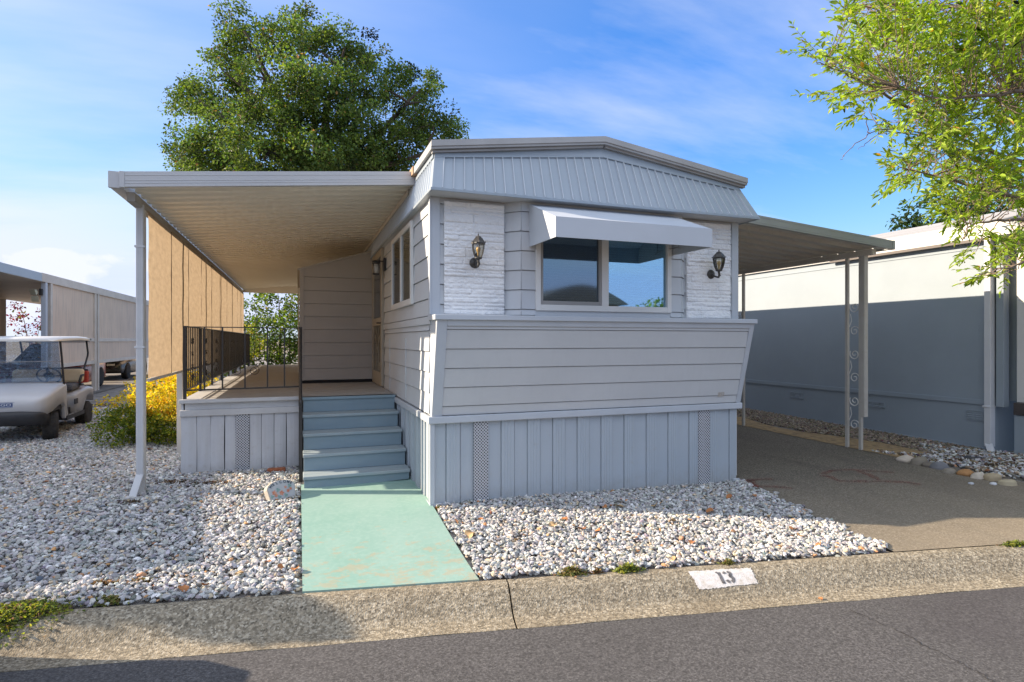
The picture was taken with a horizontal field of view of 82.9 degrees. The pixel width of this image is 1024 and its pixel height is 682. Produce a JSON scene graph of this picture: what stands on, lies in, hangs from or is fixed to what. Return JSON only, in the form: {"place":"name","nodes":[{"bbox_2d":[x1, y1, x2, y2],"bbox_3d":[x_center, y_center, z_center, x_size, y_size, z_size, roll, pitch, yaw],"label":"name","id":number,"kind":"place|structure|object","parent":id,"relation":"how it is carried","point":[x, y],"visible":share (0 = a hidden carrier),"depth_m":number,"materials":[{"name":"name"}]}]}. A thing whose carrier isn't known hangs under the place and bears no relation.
{"place":"outdoors","nodes":[
{"label":"outdoors","id":0,"kind":"place"},
{"bbox_2d":[92,403,127,406],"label":"leaf litter","id":1,"kind":"object","parent":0,"point":[103,404],"visible":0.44,"depth_m":13.68,"materials":[{"name":"brown plant"}]},
{"bbox_2d":[6,342,293,354],"bbox_3d":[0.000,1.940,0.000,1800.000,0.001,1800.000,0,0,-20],"label":"ground","id":2,"kind":"structure","parent":0,"point":[12,348],"depth_m":155.21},
{"bbox_2d":[157,0,470,170],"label":"oak tree","id":3,"kind":"object","parent":2,"relation":"on","point":[352,151],"visible":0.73,"depth_m":23.49,"materials":[{"name":"green plant"}]},
{"bbox_2d":[0,587,1023,681],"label":"road","id":4,"kind":"structure","parent":0,"point":[981,631],"depth_m":3.43,"materials":[{"name":"grey asphalt"}]},
{"bbox_2d":[0,545,1023,671],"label":"kerb","id":5,"kind":"structure","parent":4,"relation":"on","point":[109,635],"depth_m":3.92,"materials":[{"name":"concrete"}]},
{"bbox_2d":[0,607,51,647],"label":"weed","id":6,"kind":"object","parent":5,"relation":"on","point":[7,613],"visible":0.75,"depth_m":3.55,"materials":[{"name":"green plant"}]},
{"bbox_2d":[0,591,85,639],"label":"weed","id":7,"kind":"object","parent":5,"relation":"on","point":[33,606],"visible":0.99,"depth_m":3.65,"materials":[{"name":"green plant"}]},
{"bbox_2d":[586,566,604,573],"bbox_3d":[0.603,1.706,4.292,0.157,0.056,0.090,0,0,-6],"label":"weed","id":8,"kind":"object","parent":5,"relation":"on","point":[597,570],"visible":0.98,"depth_m":4.28,"materials":[{"name":"green plant"}]},
{"bbox_2d":[610,562,645,573],"bbox_3d":[0.866,1.696,4.319,0.275,0.081,0.130,0,0,-11],"label":"weed","id":9,"kind":"object","parent":5,"relation":"on","point":[627,567],"visible":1,"depth_m":4.30,"materials":[{"name":"green plant"}]},
{"bbox_2d":[688,568,757,589],"bbox_3d":[1.572,1.763,4.296,0.507,0.084,0.136,0,0,-9],"label":"kerb number patch","id":10,"kind":"object","parent":5,"relation":"on","point":[707,579],"visible":1,"depth_m":4.29,"materials":[{"name":"white paint"}]},
{"bbox_2d":[715,571,734,583],"bbox_3d":[1.586,1.756,4.301,0.124,0.057,0.105,0,0,-20],"label":"kerb number","id":11,"kind":"object","parent":10,"relation":"on","point":[727,580],"visible":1,"depth_m":4.30,"materials":[{"name":"grey paint"}]},
{"bbox_2d":[717,558,737,565],"bbox_3d":[1.666,1.702,4.460,0.172,0.062,0.079,0,0,-20],"label":"weed","id":12,"kind":"object","parent":5,"relation":"on","point":[727,561],"visible":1,"depth_m":4.45,"materials":[{"name":"green plant"}]},
{"bbox_2d":[996,539,1023,546],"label":"weed","id":13,"kind":"object","parent":5,"relation":"on","point":[1015,543],"visible":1,"depth_m":4.84,"materials":[{"name":"green plant"}]},
{"bbox_2d":[849,609,993,681],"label":"road crack","id":14,"kind":"object","parent":4,"relation":"on","point":[929,648],"visible":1,"depth_m":3.47,"materials":[{"name":"black asphalt"}]},
{"bbox_2d":[0,0,1023,341],"label":"sky","id":15,"kind":"structure","parent":0,"point":[83,82],"materials":[{"name":"blue"}]},
{"bbox_2d":[1,354,1023,610],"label":"yard","id":16,"kind":"structure","parent":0,"point":[113,392],"depth_m":4.76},
{"bbox_2d":[0,299,5,365],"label":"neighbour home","id":17,"kind":"object","parent":16,"relation":"on","point":[2,330],"depth_m":20.08,"materials":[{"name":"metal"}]},
{"bbox_2d":[6,302,40,344],"bbox_3d":[-19.780,-0.094,24.400,1.746,3.143,2.394,0,0,39],"label":"red leaf tree","id":18,"kind":"object","parent":16,"relation":"on","point":[23,316],"visible":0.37,"depth_m":23.93,"materials":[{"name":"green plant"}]},
{"bbox_2d":[82,370,151,393],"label":"carport slab","id":19,"kind":"structure","parent":16,"relation":"on","point":[113,380],"depth_m":21.82,"materials":[{"name":"grey concrete"}]},
{"bbox_2d":[0,343,105,385],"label":"parked car","id":20,"kind":"object","parent":19,"relation":"on","point":[31,352],"visible":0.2,"depth_m":17.38,"materials":[{"name":"red paint"}]},
{"bbox_2d":[0,262,148,390],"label":"neighbour carport","id":21,"kind":"object","parent":19,"relation":"on","point":[97,316],"visible":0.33,"depth_m":16.94,"materials":[{"name":"grey metal"}]},
{"bbox_2d":[29,289,42,301],"bbox_3d":[-11.603,-1.099,14.157,0.181,0.322,0.257,0,0,2],"label":"floodlight","id":22,"kind":"object","parent":21,"relation":"attached to","point":[34,292],"visible":1,"depth_m":14.10,"materials":[{"name":"white metal"}]},
{"bbox_2d":[105,358,146,378],"bbox_3d":[-16.734,0.827,24.341,1.760,1.450,4.355,0,0,-20],"label":"parked car","id":23,"kind":"object","parent":19,"relation":"on","point":[125,368],"visible":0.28,"depth_m":22.98,"materials":[{"name":"black paint"}]},
{"bbox_2d":[0,406,303,607],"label":"gravel","id":24,"kind":"structure","parent":16,"relation":"on","point":[70,454],"depth_m":5.05,"materials":[{"name":"white gravel"}]},
{"bbox_2d":[0,336,92,439],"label":"golf cart","id":25,"kind":"object","parent":24,"relation":"on","point":[47,398],"visible":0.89,"depth_m":9.24,"materials":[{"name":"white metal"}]},
{"bbox_2d":[81,368,88,382],"bbox_3d":[-8.039,0.660,10.873,0.170,0.264,0.120,0,0,-20],"label":"fuel can","id":26,"kind":"object","parent":25,"relation":"on","point":[86,376],"visible":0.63,"depth_m":10.84,"materials":[{"name":"red plastic"}]},
{"bbox_2d":[90,579,118,590],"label":"leaf litter","id":27,"kind":"object","parent":24,"relation":"on","point":[104,582],"visible":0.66,"depth_m":4.03,"materials":[{"name":"brown plant"}]},
{"bbox_2d":[83,594,128,606],"bbox_3d":[-2.644,1.698,3.816,0.336,0.073,0.163,0,0,5],"label":"weed","id":28,"kind":"object","parent":24,"relation":"on","point":[111,599],"visible":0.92,"depth_m":3.79,"materials":[{"name":"green plant"}]},
{"bbox_2d":[105,499,144,506],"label":"leaf litter","id":29,"kind":"object","parent":24,"relation":"on","point":[132,501],"visible":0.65,"depth_m":5.61,"materials":[{"name":"brown plant"}]},
{"bbox_2d":[131,576,159,586],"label":"leaf litter","id":30,"kind":"object","parent":24,"relation":"on","point":[143,578],"visible":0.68,"depth_m":4.08,"materials":[{"name":"brown plant"}]},
{"bbox_2d":[146,479,204,485],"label":"leaf litter","id":31,"kind":"object","parent":24,"relation":"on","point":[170,481],"visible":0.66,"depth_m":6.39,"materials":[{"name":"brown plant"}]},
{"bbox_2d":[178,584,188,591],"bbox_3d":[-2.220,1.673,3.915,0.071,0.024,0.062,17,16,-49],"label":"fallen leaf","id":32,"kind":"object","parent":24,"relation":"on","point":[184,587],"visible":1,"depth_m":3.92,"materials":[{"name":"brown plant"}]},
{"bbox_2d":[179,480,234,486],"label":"leaf litter","id":33,"kind":"object","parent":24,"relation":"on","point":[213,481],"visible":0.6,"depth_m":6.36,"materials":[{"name":"brown plant"}]},
{"bbox_2d":[267,467,285,472],"bbox_3d":[-2.837,1.569,6.987,0.209,0.062,0.084,0,0,-16],"label":"brick","id":34,"kind":"object","parent":24,"relation":"on","point":[280,469],"visible":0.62,"depth_m":6.96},
{"bbox_2d":[264,480,295,501],"bbox_3d":[-2.328,1.505,5.822,0.140,0.200,0.301,0,0,39],"label":"welcome stone","id":35,"kind":"object","parent":24,"relation":"on","point":[278,489],"visible":0.98,"depth_m":5.78,"materials":[{"name":"stone"}]},
{"bbox_2d":[85,370,219,447],"bbox_3d":[-5.668,1.019,9.236,1.629,1.278,2.425,0,0,-20],"label":"yellow shrub","id":36,"kind":"object","parent":16,"relation":"on","point":[161,406],"visible":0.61,"depth_m":8.51,"materials":[{"name":"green plant"}]},
{"bbox_2d":[216,324,266,377],"bbox_3d":[-8.463,0.403,17.811,1.415,2.035,1.805,0,0,32],"label":"yellow green bush","id":37,"kind":"object","parent":16,"relation":"on","point":[256,346],"visible":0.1,"depth_m":18.04,"materials":[{"name":"green plant"}]},
{"bbox_2d":[108,171,414,496],"bbox_3d":[-4.520,-0.112,11.665,2.919,3.517,12.248,0,0,-20],"label":"patio cover","id":38,"kind":"object","parent":16,"relation":"on","point":[259,231],"visible":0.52,"depth_m":7.00,"materials":[{"name":"white metal"}]},
{"bbox_2d":[147,211,243,381],"bbox_3d":[-5.779,-0.466,11.408,0.032,1.802,11.303,0,0,-20],"label":"sun shade","id":39,"kind":"object","parent":38,"relation":"hanging from","point":[188,286],"visible":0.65,"depth_m":7.61,"materials":[{"name":"beige fabric"}]},
{"bbox_2d":[225,293,299,373],"bbox_3d":[-7.965,-0.620,20.438,4.679,4.060,3.310,0,0,-20],"label":"green tree","id":40,"kind":"object","parent":16,"relation":"on","point":[290,319],"visible":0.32,"depth_m":20.08,"materials":[{"name":"green plant"}]},
{"bbox_2d":[178,364,393,473],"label":"porch deck","id":41,"kind":"structure","parent":16,"relation":"on","point":[243,429],"depth_m":7.13,"materials":[{"name":"white wood"}]},
{"bbox_2d":[183,326,298,398],"bbox_3d":[-4.919,0.265,11.557,1.312,0.871,9.544,0,0,-20],"label":"porch railing","id":42,"kind":"object","parent":41,"relation":"on","point":[224,352],"visible":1,"depth_m":8.45,"materials":[{"name":"black metal"}]},
{"bbox_2d":[297,251,372,383],"bbox_3d":[-3.520,-0.410,11.262,1.210,2.224,3.590,0,0,-20],"label":"storage closet","id":43,"kind":"object","parent":41,"relation":"on","point":[336,310],"visible":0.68,"depth_m":9.61,"materials":[{"name":"beige wood"}]},
{"bbox_2d":[301,476,478,592],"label":"walkway","id":44,"kind":"structure","parent":16,"relation":"on","point":[394,533],"depth_m":4.79,"materials":[{"name":"teal paint"}]},
{"bbox_2d":[302,394,409,487],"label":"porch steps","id":45,"kind":"structure","parent":44,"relation":"on","point":[335,418],"depth_m":6.79,"materials":[{"name":"blue paint"}]},
{"bbox_2d":[299,327,301,481],"bbox_3d":[-2.443,0.736,6.703,0.040,1.809,1.092,0,0,-20],"label":"stair railing","id":46,"kind":"object","parent":45,"relation":"attached to","point":[300,404],"visible":0.96,"depth_m":6.43,"materials":[{"name":"black metal"}]},
{"bbox_2d":[366,136,759,507],"bbox_3d":[-1.386,-0.196,12.515,3.842,3.911,14.952,0,0,-20],"label":"mobile home","id":47,"kind":"object","parent":16,"relation":"on","point":[583,327],"visible":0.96,"depth_m":6.05,"materials":[{"name":"grey paint"}]},
{"bbox_2d":[372,247,383,385],"bbox_3d":[-2.157,-0.350,9.196,0.102,2.080,1.150,0,0,-20],"label":"screen door","id":48,"kind":"structure","parent":47,"relation":"in","point":[377,280],"depth_m":9.09,"materials":[{"name":"white glass"}]},
{"bbox_2d":[372,258,385,274],"bbox_3d":[-1.949,-1.077,8.468,0.194,0.245,0.124,0,0,-20],"label":"porch light","id":49,"kind":"object","parent":47,"relation":"attached to","point":[376,263],"visible":1,"depth_m":8.43,"materials":[{"name":"black metal"}]},
{"bbox_2d":[391,220,413,310],"bbox_3d":[-1.359,-0.865,7.119,0.035,0.930,1.460,0,0,-20],"label":"side window","id":50,"kind":"structure","parent":47,"relation":"in","point":[402,248],"depth_m":6.97,"materials":[{"name":"white glass"}]},
{"bbox_2d":[469,233,485,267],"bbox_3d":[-0.336,-0.872,5.605,0.149,0.343,0.227,0,0,-20],"label":"wall lantern","id":51,"kind":"object","parent":47,"relation":"attached to","point":[478,241],"depth_m":5.56,"materials":[{"name":"black metal"}]},
{"bbox_2d":[535,237,671,312],"bbox_3d":[0.978,-0.810,6.145,1.610,1.020,0.121,0,0,-20],"label":"front window","id":52,"kind":"structure","parent":47,"relation":"in","point":[572,274],"depth_m":6.13,"materials":[{"name":"blue glass"}]},
{"bbox_2d":[707,250,725,278],"bbox_3d":[2.324,-0.872,6.584,0.149,0.343,0.227,0,0,-20],"label":"wall lantern","id":53,"kind":"object","parent":47,"relation":"attached to","point":[718,255],"depth_m":6.54,"materials":[{"name":"black metal"}]},
{"bbox_2d":[436,479,888,579],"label":"gravel","id":54,"kind":"structure","parent":16,"relation":"on","point":[635,513],"depth_m":5.09,"materials":[{"name":"white gravel"}]},
{"bbox_2d":[464,530,472,537],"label":"fallen leaf","id":55,"kind":"object","parent":54,"relation":"on","point":[469,533],"visible":1,"depth_m":4.89,"materials":[{"name":"beige plant"}]},
{"bbox_2d":[551,564,587,577],"bbox_3d":[0.423,1.695,4.255,0.272,0.092,0.158,0,0,-3],"label":"weed","id":56,"kind":"object","parent":54,"relation":"on","point":[572,570],"visible":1,"depth_m":4.24,"materials":[{"name":"green plant"}]},
{"bbox_2d":[737,415,934,457],"bbox_3d":[4.327,1.592,12.247,0.820,0.092,9.000,0,0,-20],"label":"dirt strip","id":57,"kind":"object","parent":16,"relation":"on","point":[869,446],"visible":0.34,"depth_m":9.49,"materials":[{"name":"brown soil"}]},
{"bbox_2d":[738,215,894,449],"bbox_3d":[2.864,-0.003,11.115,3.192,3.360,6.936,0,0,-20],"label":"carport cover","id":58,"kind":"object","parent":57,"relation":"on","point":[765,243],"visible":0.41,"depth_m":8.66,"materials":[{"name":"grey metal"}]},
{"bbox_2d":[737,408,1023,462],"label":"gravel","id":59,"kind":"structure","parent":16,"relation":"on","point":[805,424],"depth_m":10.31,"materials":[{"name":"stone"}]},
{"bbox_2d":[960,455,984,459],"bbox_3d":[6.383,1.638,8.036,0.342,0.073,0.301,0,0,-20],"label":"rock","id":60,"kind":"object","parent":59,"relation":"on","point":[968,456],"visible":0.45,"depth_m":7.98,"materials":[{"name":"grey stone"}]},
{"bbox_2d":[738,208,1023,453],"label":"neighbour home","id":61,"kind":"object","parent":16,"relation":"on","point":[945,362],"visible":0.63,"depth_m":9.86,"materials":[{"name":"white paint"}]},
{"bbox_2d":[775,0,1023,297],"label":"street tree","id":62,"kind":"object","parent":16,"relation":"on","point":[1002,28],"visible":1,"depth_m":6.15,"materials":[{"name":"green plant"}]},
{"bbox_2d":[896,455,913,462],"bbox_3d":[5.359,1.633,7.880,0.222,0.146,0.189,0,0,-20],"label":"rock","id":63,"kind":"object","parent":16,"relation":"on","point":[905,458],"visible":0.65,"depth_m":7.83,"materials":[{"name":"white stone"}]},
{"bbox_2d":[910,457,927,464],"bbox_3d":[5.420,1.625,7.713,0.260,0.152,0.180,0,0,-20],"label":"rock","id":64,"kind":"object","parent":16,"relation":"on","point":[917,461],"visible":0.62,"depth_m":7.65,"materials":[{"name":"grey stone"}]},
{"bbox_2d":[929,462,949,469],"bbox_3d":[5.492,1.628,7.442,0.215,0.135,0.166,0,0,9],"label":"rock","id":65,"kind":"object","parent":16,"relation":"on","point":[939,465],"visible":0.59,"depth_m":7.39,"materials":[{"name":"grey stone"}]},
{"bbox_2d":[872,443,1023,478],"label":"gravel","id":66,"kind":"structure","parent":16,"relation":"on","point":[1016,467],"depth_m":7.92,"materials":[{"name":"grey gravel"}]},
{"bbox_2d":[973,462,1011,467],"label":"leaf litter","id":67,"kind":"object","parent":66,"relation":"on","point":[992,464],"visible":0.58,"depth_m":7.53,"materials":[{"name":"brown plant"}]},
{"bbox_2d":[885,162,1023,231],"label":"dark tree","id":68,"kind":"object","parent":16,"relation":"on","point":[915,218],"visible":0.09,"depth_m":23.66,"materials":[{"name":"green plant"}]},
{"bbox_2d":[945,457,969,463],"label":"leaf litter","id":69,"kind":"object","parent":16,"relation":"on","point":[960,459],"visible":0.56,"depth_m":7.84,"materials":[{"name":"brown plant"}]},
{"bbox_2d":[956,469,973,475],"bbox_3d":[5.549,1.635,7.093,0.199,0.125,0.145,0,0,-20],"label":"rock","id":70,"kind":"object","parent":16,"relation":"on","point":[965,472],"visible":0.71,"depth_m":7.05,"materials":[{"name":"brown stone"}]},
{"bbox_2d":[736,424,1023,551],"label":"driveway","id":71,"kind":"structure","parent":0,"point":[935,509],"depth_m":6.37,"materials":[{"name":"concrete"}]},
{"bbox_2d":[746,478,790,488],"bbox_3d":[2.925,1.675,6.773,0.489,0.002,0.515,0,0,-6],"label":"spray marking","id":72,"kind":"object","parent":71,"relation":"on","point":[765,486],"visible":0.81,"depth_m":6.64,"materials":[{"name":"paint"}]},
{"bbox_2d":[821,469,918,483],"bbox_3d":[4.312,1.658,7.097,1.029,0.023,0.713,0,0,16],"label":"spray marking","id":73,"kind":"object","parent":71,"relation":"on","point":[863,480],"visible":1,"depth_m":7.05,"materials":[{"name":"red paint"}]},
{"bbox_2d":[922,462,932,466],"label":"rock","id":74,"kind":"object","parent":71,"relation":"on","point":[925,464],"visible":0.58,"depth_m":7.54,"materials":[{"name":"grey stone"}]},
{"bbox_2d":[941,468,955,473],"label":"rock","id":75,"kind":"object","parent":71,"relation":"on","point":[949,470],"visible":0.78,"depth_m":7.16,"materials":[{"name":"grey stone"}]},
{"bbox_2d":[970,472,983,478],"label":"rock","id":76,"kind":"object","parent":71,"relation":"on","point":[977,475],"visible":0.74,"depth_m":6.90,"materials":[{"name":"white stone"}]},
{"bbox_2d":[983,473,1001,480],"bbox_3d":[5.699,1.636,6.883,0.213,0.122,0.167,0,0,-20],"label":"rock","id":77,"kind":"object","parent":71,"relation":"on","point":[992,476],"visible":0.74,"depth_m":6.82,"materials":[{"name":"beige stone"}]},
{"bbox_2d":[997,479,1017,485],"bbox_3d":[5.706,1.644,6.671,0.213,0.097,0.150,0,0,-20],"label":"rock","id":78,"kind":"object","parent":71,"relation":"on","point":[1008,482],"visible":0.79,"depth_m":6.62,"materials":[{"name":"beige stone"}]}
]}

